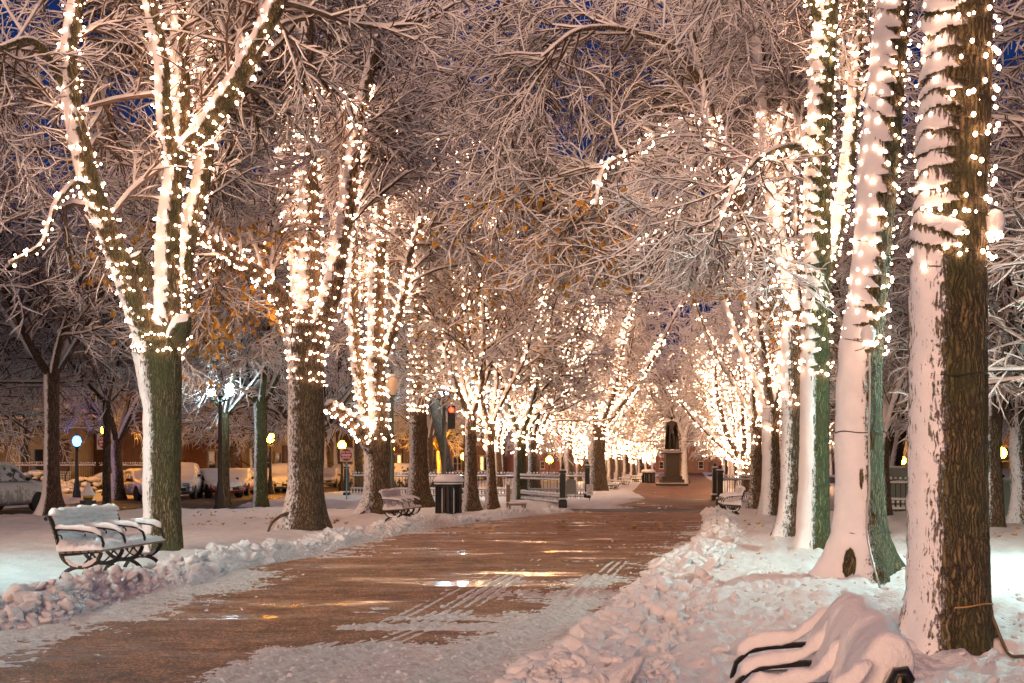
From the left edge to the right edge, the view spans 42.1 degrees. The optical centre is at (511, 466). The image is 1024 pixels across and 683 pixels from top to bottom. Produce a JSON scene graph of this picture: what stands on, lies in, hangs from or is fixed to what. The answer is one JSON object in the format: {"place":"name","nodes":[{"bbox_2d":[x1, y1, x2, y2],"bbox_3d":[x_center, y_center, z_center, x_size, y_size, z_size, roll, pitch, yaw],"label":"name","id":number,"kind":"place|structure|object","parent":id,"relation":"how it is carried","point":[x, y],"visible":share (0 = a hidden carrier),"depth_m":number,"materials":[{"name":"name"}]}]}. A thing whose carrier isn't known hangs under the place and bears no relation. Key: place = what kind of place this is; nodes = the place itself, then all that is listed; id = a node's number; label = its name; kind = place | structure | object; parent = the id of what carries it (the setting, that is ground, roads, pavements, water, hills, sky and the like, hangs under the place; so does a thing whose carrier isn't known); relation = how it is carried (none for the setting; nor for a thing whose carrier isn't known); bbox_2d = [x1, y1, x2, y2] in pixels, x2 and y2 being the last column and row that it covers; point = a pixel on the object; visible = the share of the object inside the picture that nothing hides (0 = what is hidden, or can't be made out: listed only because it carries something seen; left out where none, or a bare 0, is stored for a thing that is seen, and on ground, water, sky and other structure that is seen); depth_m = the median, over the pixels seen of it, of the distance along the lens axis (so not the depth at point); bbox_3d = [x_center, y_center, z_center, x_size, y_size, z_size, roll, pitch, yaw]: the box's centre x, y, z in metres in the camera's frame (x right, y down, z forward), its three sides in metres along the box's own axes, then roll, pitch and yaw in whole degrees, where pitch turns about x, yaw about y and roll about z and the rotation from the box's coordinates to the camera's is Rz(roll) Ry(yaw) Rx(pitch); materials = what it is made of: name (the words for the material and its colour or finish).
{"place":"outdoors","nodes":[
{"label":"outdoors","id":0,"kind":"place"},
{"bbox_2d":[0,473,558,514],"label":"avenue road","id":1,"kind":"structure","parent":0,"point":[187,502],"depth_m":59.62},
{"bbox_2d":[0,461,42,510],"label":"parked car","id":2,"kind":"object","parent":1,"relation":"on","point":[18,486],"visible":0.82,"depth_m":47.16,"materials":[{"name":"silver metal"}]},
{"bbox_2d":[0,34,78,339],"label":"tree","id":3,"kind":"object","parent":1,"relation":"on","point":[11,285],"visible":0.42,"depth_m":35.18,"materials":[{"name":"brown plant"}]},
{"bbox_2d":[0,97,146,464],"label":"tree","id":4,"kind":"object","parent":1,"relation":"on","point":[20,358],"visible":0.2,"depth_m":43.02,"materials":[{"name":"brown plant"}]},
{"bbox_2d":[0,222,220,504],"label":"park tree","id":5,"kind":"object","parent":1,"relation":"on","point":[106,476],"visible":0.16,"depth_m":43.74,"materials":[{"name":"brown plant"}]},
{"bbox_2d":[7,238,220,499],"bbox_3d":[-18.298,-4.850,63.255,11.203,13.130,10.099,0,0,-19],"label":"tree","id":6,"kind":"object","parent":1,"relation":"on","point":[127,420],"visible":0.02,"depth_m":63.72,"materials":[{"name":"brown plant"}]},
{"bbox_2d":[123,468,142,500],"bbox_3d":[-17.773,0.856,64.479,2.170,1.567,4.730,0,0,-33],"label":"parked car","id":7,"kind":"object","parent":1,"relation":"on","point":[132,477],"visible":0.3,"depth_m":63.57,"materials":[{"name":"silver metal"}]},
{"bbox_2d":[181,462,202,498],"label":"parked car","id":8,"kind":"object","parent":1,"relation":"on","point":[191,482],"visible":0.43,"depth_m":66.47,"materials":[{"name":"blue paint"}]},
{"bbox_2d":[189,468,243,497],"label":"parked car","id":9,"kind":"object","parent":1,"relation":"on","point":[209,477],"visible":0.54,"depth_m":68.53,"materials":[{"name":"white paint"}]},
{"bbox_2d":[215,468,253,495],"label":"parked car","id":10,"kind":"object","parent":1,"relation":"on","point":[246,477],"visible":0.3,"depth_m":74.36,"materials":[{"name":"red paint"}]},
{"bbox_2d":[267,463,287,488],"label":"parked car","id":11,"kind":"object","parent":1,"relation":"on","point":[279,475],"visible":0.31,"depth_m":82.02,"materials":[{"name":"blue paint"}]},
{"bbox_2d":[324,296,366,486],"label":"tree","id":12,"kind":"object","parent":1,"relation":"on","point":[327,456],"depth_m":107.72,"materials":[{"name":"brown plant"}]},
{"bbox_2d":[394,463,437,487],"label":"car","id":13,"kind":"object","parent":1,"relation":"on","point":[401,467],"visible":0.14,"depth_m":87.33,"materials":[{"name":"black paint"}]},
{"bbox_2d":[388,382,489,474],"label":"tree","id":14,"kind":"object","parent":1,"relation":"on","point":[456,435],"visible":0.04,"depth_m":110.58,"materials":[{"name":"brown plant"}]},
{"bbox_2d":[0,473,716,682],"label":"path","id":15,"kind":"structure","parent":0,"point":[316,601],"depth_m":15.87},
{"bbox_2d":[586,375,682,479],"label":"tree","id":16,"kind":"object","parent":15,"relation":"on","point":[633,466],"visible":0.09,"depth_m":138.75,"materials":[{"name":"brown plant"}]},
{"bbox_2d":[0,472,1023,682],"bbox_3d":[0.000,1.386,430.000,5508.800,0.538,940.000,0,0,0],"label":"snow ground","id":17,"kind":"structure","parent":0,"point":[29,554],"depth_m":14.25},
{"bbox_2d":[0,304,67,465],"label":"tree","id":18,"kind":"object","parent":17,"relation":"on","point":[22,437],"visible":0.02,"depth_m":72.71,"materials":[{"name":"brown plant"}]},
{"bbox_2d":[0,245,68,454],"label":"tree","id":19,"kind":"object","parent":17,"relation":"on","point":[5,396],"visible":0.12,"depth_m":51.14,"materials":[{"name":"brown plant"}]},
{"bbox_2d":[0,348,93,481],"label":"row house","id":20,"kind":"structure","parent":17,"relation":"on","point":[36,452],"depth_m":92.25,"materials":[{"name":"brick"}]},
{"bbox_2d":[0,336,101,472],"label":"tree","id":21,"kind":"object","parent":17,"relation":"on","point":[23,469],"visible":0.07,"depth_m":90.02,"materials":[{"name":"brown plant"}]},
{"bbox_2d":[72,434,80,497],"bbox_3d":[-19.615,0.095,60.000,0.480,3.210,0.480,0,0,0],"label":"street lamp","id":22,"kind":"object","parent":17,"relation":"on","point":[76,440],"visible":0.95,"depth_m":59.92,"materials":[{"name":"grey metal"}]},
{"bbox_2d":[61,476,102,493],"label":"shrub","id":23,"kind":"object","parent":17,"relation":"on","point":[96,484],"visible":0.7,"depth_m":69.56,"materials":[{"name":"white plant"}]},
{"bbox_2d":[0,90,201,515],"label":"park tree","id":24,"kind":"object","parent":17,"relation":"on","point":[69,340],"visible":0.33,"depth_m":38.37,"materials":[{"name":"brown plant"}]},
{"bbox_2d":[43,503,164,578],"bbox_3d":[-5.473,0.987,18.008,0.805,0.958,2.270,0,0,5],"label":"park bench","id":25,"kind":"object","parent":17,"relation":"on","point":[86,530],"visible":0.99,"depth_m":17.62,"materials":[{"name":"black metal"}]},
{"bbox_2d":[94,389,185,474],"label":"row house","id":26,"kind":"structure","parent":17,"relation":"on","point":[131,452],"depth_m":97.02,"materials":[{"name":"brick"}]},
{"bbox_2d":[68,161,359,508],"bbox_3d":[-10.255,-4.271,46.371,11.029,11.841,9.961,0,0,0],"label":"park tree","id":27,"kind":"object","parent":17,"relation":"on","point":[251,387],"visible":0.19,"depth_m":44.70,"materials":[{"name":"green plant"}]},
{"bbox_2d":[185,415,249,468],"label":"row house","id":28,"kind":"structure","parent":17,"relation":"on","point":[202,458],"depth_m":105.22,"materials":[{"name":"brick"}]},
{"bbox_2d":[207,382,233,508],"bbox_3d":[-9.975,-0.689,45.500,0.980,4.577,0.480,0,0,0],"label":"street lamp","id":29,"kind":"object","parent":17,"relation":"on","point":[220,502],"visible":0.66,"depth_m":45.43,"materials":[{"name":"black metal"}]},
{"bbox_2d":[182,397,277,467],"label":"tree","id":30,"kind":"object","parent":17,"relation":"on","point":[231,455],"visible":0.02,"depth_m":103.51,"materials":[{"name":"brown plant"}]},
{"bbox_2d":[0,0,509,551],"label":"park tree","id":31,"kind":"object","parent":17,"relation":"on","point":[110,58],"visible":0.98,"depth_m":22.25,"materials":[{"name":"brown plant"}]},
{"bbox_2d":[13,0,289,359],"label":"string lights","id":32,"kind":"object","parent":31,"relation":"attached to","point":[169,156],"visible":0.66,"depth_m":22.06,"materials":[{"name":"plastic"}]},
{"bbox_2d":[181,334,345,467],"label":"tree","id":33,"kind":"object","parent":17,"relation":"on","point":[250,445],"visible":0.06,"depth_m":91.61,"materials":[{"name":"brown plant"}]},
{"bbox_2d":[136,125,392,507],"bbox_3d":[-8.863,-4.675,47.536,9.210,12.650,12.049,0,0,0],"label":"park tree","id":34,"kind":"object","parent":17,"relation":"on","point":[260,488],"visible":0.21,"depth_m":47.06,"materials":[{"name":"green plant"}]},
{"bbox_2d":[242,428,287,467],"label":"row house","id":35,"kind":"structure","parent":17,"relation":"on","point":[279,452],"depth_m":116.78,"materials":[{"name":"brick"}]},
{"bbox_2d":[72,0,500,531],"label":"park tree","id":36,"kind":"object","parent":17,"relation":"on","point":[304,507],"visible":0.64,"depth_m":29.04,"materials":[{"name":"brown plant"}]},
{"bbox_2d":[199,85,374,385],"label":"string lights","id":37,"kind":"object","parent":36,"relation":"attached to","point":[267,270],"visible":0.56,"depth_m":28.92,"materials":[{"name":"plastic"}]},
{"bbox_2d":[182,263,428,449],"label":"tree","id":38,"kind":"object","parent":17,"relation":"on","point":[333,390],"visible":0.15,"depth_m":61.64,"materials":[{"name":"brown plant"}]},
{"bbox_2d":[327,250,408,490],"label":"tree","id":39,"kind":"object","parent":17,"relation":"on","point":[357,464],"visible":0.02,"depth_m":75.75,"materials":[{"name":"brown plant"}]},
{"bbox_2d":[269,0,515,513],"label":"park tree","id":40,"kind":"object","parent":17,"relation":"on","point":[377,456],"visible":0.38,"depth_m":39.62,"materials":[{"name":"brown plant"}]},
{"bbox_2d":[324,133,428,443],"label":"string lights","id":41,"kind":"object","parent":40,"relation":"attached to","point":[364,361],"visible":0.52,"depth_m":39.58,"materials":[{"name":"plastic"}]},
{"bbox_2d":[386,369,398,487],"bbox_3d":[-3.796,-0.740,42.000,0.480,4.680,0.480,0,0,0],"label":"street lamp","id":42,"kind":"object","parent":17,"relation":"on","point":[392,385],"visible":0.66,"depth_m":41.92,"materials":[{"name":"metal"}]},
{"bbox_2d":[377,487,420,521],"bbox_3d":[-2.929,1.004,34.759,0.692,0.905,2.420,0,0,7],"label":"park bench","id":43,"kind":"object","parent":17,"relation":"on","point":[392,499],"visible":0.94,"depth_m":34.32,"materials":[{"name":"black metal"}]},
{"bbox_2d":[338,268,488,473],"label":"tree","id":44,"kind":"object","parent":17,"relation":"on","point":[430,432],"visible":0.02,"depth_m":87.70,"materials":[{"name":"brown plant"}]},
{"bbox_2d":[361,278,506,474],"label":"park tree","id":45,"kind":"object","parent":17,"relation":"on","point":[436,414],"visible":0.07,"depth_m":63.77,"materials":[{"name":"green plant"}]},
{"bbox_2d":[433,474,463,513],"bbox_3d":[-1.879,0.840,39.394,0.920,1.240,0.920,0,0,0],"label":"litter bin","id":46,"kind":"object","parent":17,"relation":"on","point":[448,493],"visible":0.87,"depth_m":39.07,"materials":[{"name":"black metal"}]},
{"bbox_2d":[442,392,455,473],"bbox_3d":[-2.841,-0.900,59.969,0.597,5.000,0.402,0,0,0],"label":"traffic signal","id":47,"kind":"object","parent":17,"relation":"on","point":[451,417],"visible":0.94,"depth_m":60.03,"materials":[{"name":"green paint"}]},
{"bbox_2d":[325,112,585,511],"bbox_3d":[-1.813,-4.935,43.901,8.723,13.170,9.282,0,0,0],"label":"park tree","id":48,"kind":"object","parent":17,"relation":"on","point":[471,501],"visible":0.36,"depth_m":43.33,"materials":[{"name":"brown plant"}]},
{"bbox_2d":[349,472,584,497],"bbox_3d":[-2.233,0.853,63.447,11.875,1.254,0.130,0,0,15],"label":"iron fence","id":49,"kind":"object","parent":17,"relation":"on","point":[481,489],"visible":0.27,"depth_m":63.20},
{"bbox_2d":[365,0,592,507],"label":"park tree","id":50,"kind":"object","parent":17,"relation":"on","point":[418,479],"visible":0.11,"depth_m":49.69,"materials":[{"name":"brown plant"}]},
{"bbox_2d":[446,297,522,486],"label":"tree","id":51,"kind":"object","parent":17,"relation":"on","point":[498,466],"visible":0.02,"depth_m":91.72,"materials":[{"name":"brown plant"}]},
{"bbox_2d":[477,399,508,478],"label":"row house","id":52,"kind":"structure","parent":17,"relation":"on","point":[481,458],"depth_m":161.27,"materials":[{"name":"brick"}]},
{"bbox_2d":[360,62,629,509],"bbox_3d":[-0.839,-5.494,43.064,10.093,14.307,7.516,0,0,0],"label":"park tree","id":53,"kind":"object","parent":17,"relation":"on","point":[491,500],"visible":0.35,"depth_m":43.79,"materials":[{"name":"brown plant"}]},
{"bbox_2d":[409,171,566,449],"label":"string lights","id":54,"kind":"object","parent":53,"relation":"attached to","point":[540,299],"visible":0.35,"depth_m":44.06,"materials":[{"name":"plastic"}]},
{"bbox_2d":[386,213,622,499],"bbox_3d":[-0.309,-5.067,58.534,10.845,13.434,10.362,0,0,0],"label":"park tree","id":55,"kind":"object","parent":17,"relation":"on","point":[547,389],"visible":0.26,"depth_m":58.02,"materials":[{"name":"brown plant"}]},
{"bbox_2d":[0,505,1023,682],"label":"snow clods","id":56,"kind":"object","parent":17,"relation":"on","point":[596,647],"visible":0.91,"depth_m":13.22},
{"bbox_2d":[502,439,559,471],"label":"row house","id":57,"kind":"structure","parent":17,"relation":"on","point":[543,464],"depth_m":335.96,"materials":[{"name":"brick"}]},
{"bbox_2d":[440,268,638,487],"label":"tree","id":58,"kind":"object","parent":17,"relation":"on","point":[597,377],"visible":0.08,"depth_m":73.08,"materials":[{"name":"beige plant"}]},
{"bbox_2d":[520,473,559,504],"bbox_3d":[1.142,0.883,54.383,0.129,1.194,7.706,0,0,-12],"label":"iron fence","id":59,"kind":"object","parent":17,"relation":"on","point":[553,494],"visible":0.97,"depth_m":54.08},
{"bbox_2d":[445,207,637,496],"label":"park tree","id":60,"kind":"object","parent":17,"relation":"on","point":[532,458],"visible":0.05,"depth_m":62.79,"materials":[{"name":"brown plant"}]},
{"bbox_2d":[526,388,638,481],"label":"tree","id":61,"kind":"object","parent":17,"relation":"on","point":[578,465],"visible":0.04,"depth_m":125.56,"materials":[{"name":"beige plant"}]},
{"bbox_2d":[526,345,659,457],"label":"tree","id":62,"kind":"object","parent":17,"relation":"on","point":[610,438],"visible":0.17,"depth_m":117.09,"materials":[{"name":"beige plant"}]},
{"bbox_2d":[520,280,674,479],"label":"tree","id":63,"kind":"object","parent":17,"relation":"on","point":[569,465],"visible":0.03,"depth_m":81.76,"materials":[{"name":"brown plant"}]},
{"bbox_2d":[584,350,665,481],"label":"tree","id":64,"kind":"object","parent":17,"relation":"on","point":[610,471],"visible":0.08,"depth_m":121.57,"materials":[{"name":"beige plant"}]},
{"bbox_2d":[551,269,717,490],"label":"park tree","id":65,"kind":"object","parent":17,"relation":"on","point":[596,461],"visible":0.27,"depth_m":75.99,"materials":[{"name":"brown plant"}]},
{"bbox_2d":[614,358,670,479],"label":"tree","id":66,"kind":"object","parent":17,"relation":"on","point":[618,474],"visible":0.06,"depth_m":134.53,"materials":[{"name":"beige plant"}]},
{"bbox_2d":[618,346,682,479],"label":"tree","id":67,"kind":"object","parent":17,"relation":"on","point":[625,462],"visible":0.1,"depth_m":129.73,"materials":[{"name":"beige plant"}]},
{"bbox_2d":[395,0,922,536],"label":"park tree","id":68,"kind":"object","parent":17,"relation":"on","point":[533,52],"visible":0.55,"depth_m":24.35,"materials":[{"name":"brown plant"}]},
{"bbox_2d":[591,109,803,404],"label":"string lights","id":69,"kind":"object","parent":68,"relation":"attached to","point":[735,227],"visible":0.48,"depth_m":25.76,"materials":[{"name":"plastic"}]},
{"bbox_2d":[656,414,687,485],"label":"statue","id":70,"kind":"object","parent":17,"relation":"on","point":[671,477],"visible":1,"depth_m":104.86,"materials":[{"name":"stone"}]},
{"bbox_2d":[613,301,737,482],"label":"tree","id":71,"kind":"object","parent":17,"relation":"on","point":[665,407],"visible":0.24,"depth_m":120.60,"materials":[{"name":"brown plant"}]},
{"bbox_2d":[653,345,749,454],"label":"tree","id":72,"kind":"object","parent":17,"relation":"on","point":[701,441],"visible":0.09,"depth_m":112.03,"materials":[{"name":"beige plant"}]},
{"bbox_2d":[630,316,780,491],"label":"park tree","id":73,"kind":"object","parent":17,"relation":"on","point":[724,447],"visible":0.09,"depth_m":69.35,"materials":[{"name":"brown plant"}]},
{"bbox_2d":[667,349,779,477],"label":"string lights","id":74,"kind":"object","parent":73,"relation":"attached to","point":[727,421],"visible":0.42,"depth_m":68.98,"materials":[{"name":"plastic"}]},
{"bbox_2d":[658,307,780,488],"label":"tree","id":75,"kind":"object","parent":17,"relation":"on","point":[702,395],"visible":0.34,"depth_m":84.92,"materials":[{"name":"brown plant"}]},
{"bbox_2d":[683,299,756,415],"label":"tree","id":76,"kind":"object","parent":17,"relation":"on","point":[726,352],"visible":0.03,"depth_m":77.88,"materials":[{"name":"white plant"}]},
{"bbox_2d":[718,485,746,513],"bbox_3d":[6.548,1.014,39.607,0.692,0.925,2.320,0,0,5],"label":"park bench","id":77,"kind":"object","parent":17,"relation":"on","point":[735,502],"visible":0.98,"depth_m":38.53,"materials":[{"name":"white metal"}]},
{"bbox_2d":[612,17,862,515],"bbox_3d":[7.389,-5.579,38.123,7.891,14.458,8.865,0,0,-18],"label":"park tree","id":78,"kind":"object","parent":17,"relation":"on","point":[769,494],"visible":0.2,"depth_m":38.33,"materials":[{"name":"white plant"}]},
{"bbox_2d":[684,120,801,433],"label":"string lights","id":79,"kind":"object","parent":78,"relation":"attached to","point":[759,375],"visible":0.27,"depth_m":38.37,"materials":[{"name":"plastic"}]},
{"bbox_2d":[585,92,889,508],"bbox_3d":[7.900,-5.418,44.272,9.316,14.136,9.628,0,0,38],"label":"park tree","id":80,"kind":"object","parent":17,"relation":"on","point":[755,474],"visible":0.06,"depth_m":43.66,"materials":[{"name":"white plant"}]},
{"bbox_2d":[669,290,834,426],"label":"tree","id":81,"kind":"object","parent":17,"relation":"on","point":[715,323],"visible":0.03,"depth_m":65.97,"materials":[{"name":"white plant"}]},
{"bbox_2d":[590,0,924,549],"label":"park tree","id":82,"kind":"object","parent":17,"relation":"on","point":[813,529],"visible":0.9,"depth_m":21.98,"materials":[{"name":"white plant"}]},
{"bbox_2d":[717,0,866,375],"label":"string lights","id":83,"kind":"object","parent":82,"relation":"attached to","point":[802,198],"visible":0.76,"depth_m":22.05,"materials":[{"name":"plastic"}]},
{"bbox_2d":[614,0,997,655],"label":"park tree","id":84,"kind":"object","parent":17,"relation":"on","point":[948,564],"visible":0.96,"depth_m":10.06,"materials":[{"name":"brown plant"}]},
{"bbox_2d":[907,1,1002,269],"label":"string lights","id":85,"kind":"object","parent":84,"relation":"attached to","point":[996,50],"visible":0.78,"depth_m":10.07,"materials":[{"name":"plastic"}]},
{"bbox_2d":[986,209,1005,245],"bbox_3d":[3.665,-1.818,10.153,0.207,0.296,0.163,0,0,0],"label":"light bundle","id":86,"kind":"object","parent":84,"relation":"attached to","point":[995,221],"visible":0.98,"depth_m":10.10,"materials":[{"name":"plastic"}]},
{"bbox_2d":[708,212,906,465],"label":"tree","id":87,"kind":"object","parent":17,"relation":"on","point":[833,418],"depth_m":58.29,"materials":[{"name":"brown plant"}]},
{"bbox_2d":[727,592,914,682],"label":"park bench","id":88,"kind":"object","parent":17,"relation":"on","point":[854,637],"visible":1,"depth_m":5.27,"materials":[{"name":"black metal"}]},
{"bbox_2d":[763,178,909,515],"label":"tree","id":89,"kind":"object","parent":17,"relation":"on","point":[889,403],"visible":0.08,"depth_m":37.87,"materials":[{"name":"green plant"}]},
{"bbox_2d":[807,0,909,585],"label":"park tree","id":90,"kind":"object","parent":17,"relation":"on","point":[845,553],"visible":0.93,"depth_m":16.18,"materials":[{"name":"white plant"}]},
{"bbox_2d":[841,0,911,354],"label":"string lights","id":91,"kind":"object","parent":90,"relation":"attached to","point":[877,120],"visible":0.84,"depth_m":16.22,"materials":[{"name":"plastic"}]},
{"bbox_2d":[832,178,906,465],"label":"park tree","id":92,"kind":"object","parent":17,"relation":"on","point":[896,458],"visible":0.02,"depth_m":53.23,"materials":[{"name":"green plant"}]},
{"bbox_2d":[865,353,880,587],"bbox_3d":[4.256,0.052,15.728,0.102,2.846,0.675,0,0,3],"label":"power cable","id":93,"kind":"object","parent":17,"relation":"on","point":[869,478],"visible":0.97,"depth_m":15.96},
{"bbox_2d":[889,466,907,505],"bbox_3d":[13.172,0.738,46.047,1.500,1.525,0.820,0,0,0],"label":"sign","id":94,"kind":"object","parent":17,"relation":"on","point":[898,471],"visible":0.16,"depth_m":45.64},
{"bbox_2d":[830,162,1005,440],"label":"tree","id":95,"kind":"object","parent":17,"relation":"on","point":[849,249],"visible":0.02,"depth_m":40.96,"materials":[{"name":"green plant"}]},
{"bbox_2d":[830,47,1023,523],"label":"tree","id":96,"kind":"object","parent":17,"relation":"on","point":[1015,514],"visible":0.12,"depth_m":32.74,"materials":[{"name":"brown plant"}]},
{"bbox_2d":[831,123,1022,444],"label":"tree","id":97,"kind":"object","parent":17,"relation":"on","point":[896,423],"visible":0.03,"depth_m":36.22,"materials":[{"name":"green plant"}]},
{"bbox_2d":[832,48,1023,526],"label":"tree","id":98,"kind":"object","parent":17,"relation":"on","point":[996,487],"visible":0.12,"depth_m":30.80,"materials":[{"name":"brown plant"}]},
{"bbox_2d":[853,42,1023,428],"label":"tree","id":99,"kind":"object","parent":17,"relation":"on","point":[993,379],"visible":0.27,"depth_m":25.91,"materials":[{"name":"brown plant"}]},
{"bbox_2d":[904,0,1023,286],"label":"tree","id":100,"kind":"object","parent":17,"relation":"on","point":[1008,34],"visible":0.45,"depth_m":24.06,"materials":[{"name":"white plant"}]},
{"bbox_2d":[0,0,1023,379],"label":"sky","id":101,"kind":"structure","parent":0,"point":[52,6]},
{"bbox_2d":[232,507,904,512],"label":"cross street","id":102,"kind":"structure","parent":0,"point":[647,510],"depth_m":48.61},
{"bbox_2d":[687,434,722,472],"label":"row house","id":103,"kind":"structure","parent":0,"point":[699,465],"depth_m":329.18,"materials":[{"name":"brick"}]},
{"bbox_2d":[903,64,1023,231],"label":"tree","id":104,"kind":"object","parent":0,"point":[1007,104],"visible":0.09,"depth_m":30.92,"materials":[{"name":"white plant"}]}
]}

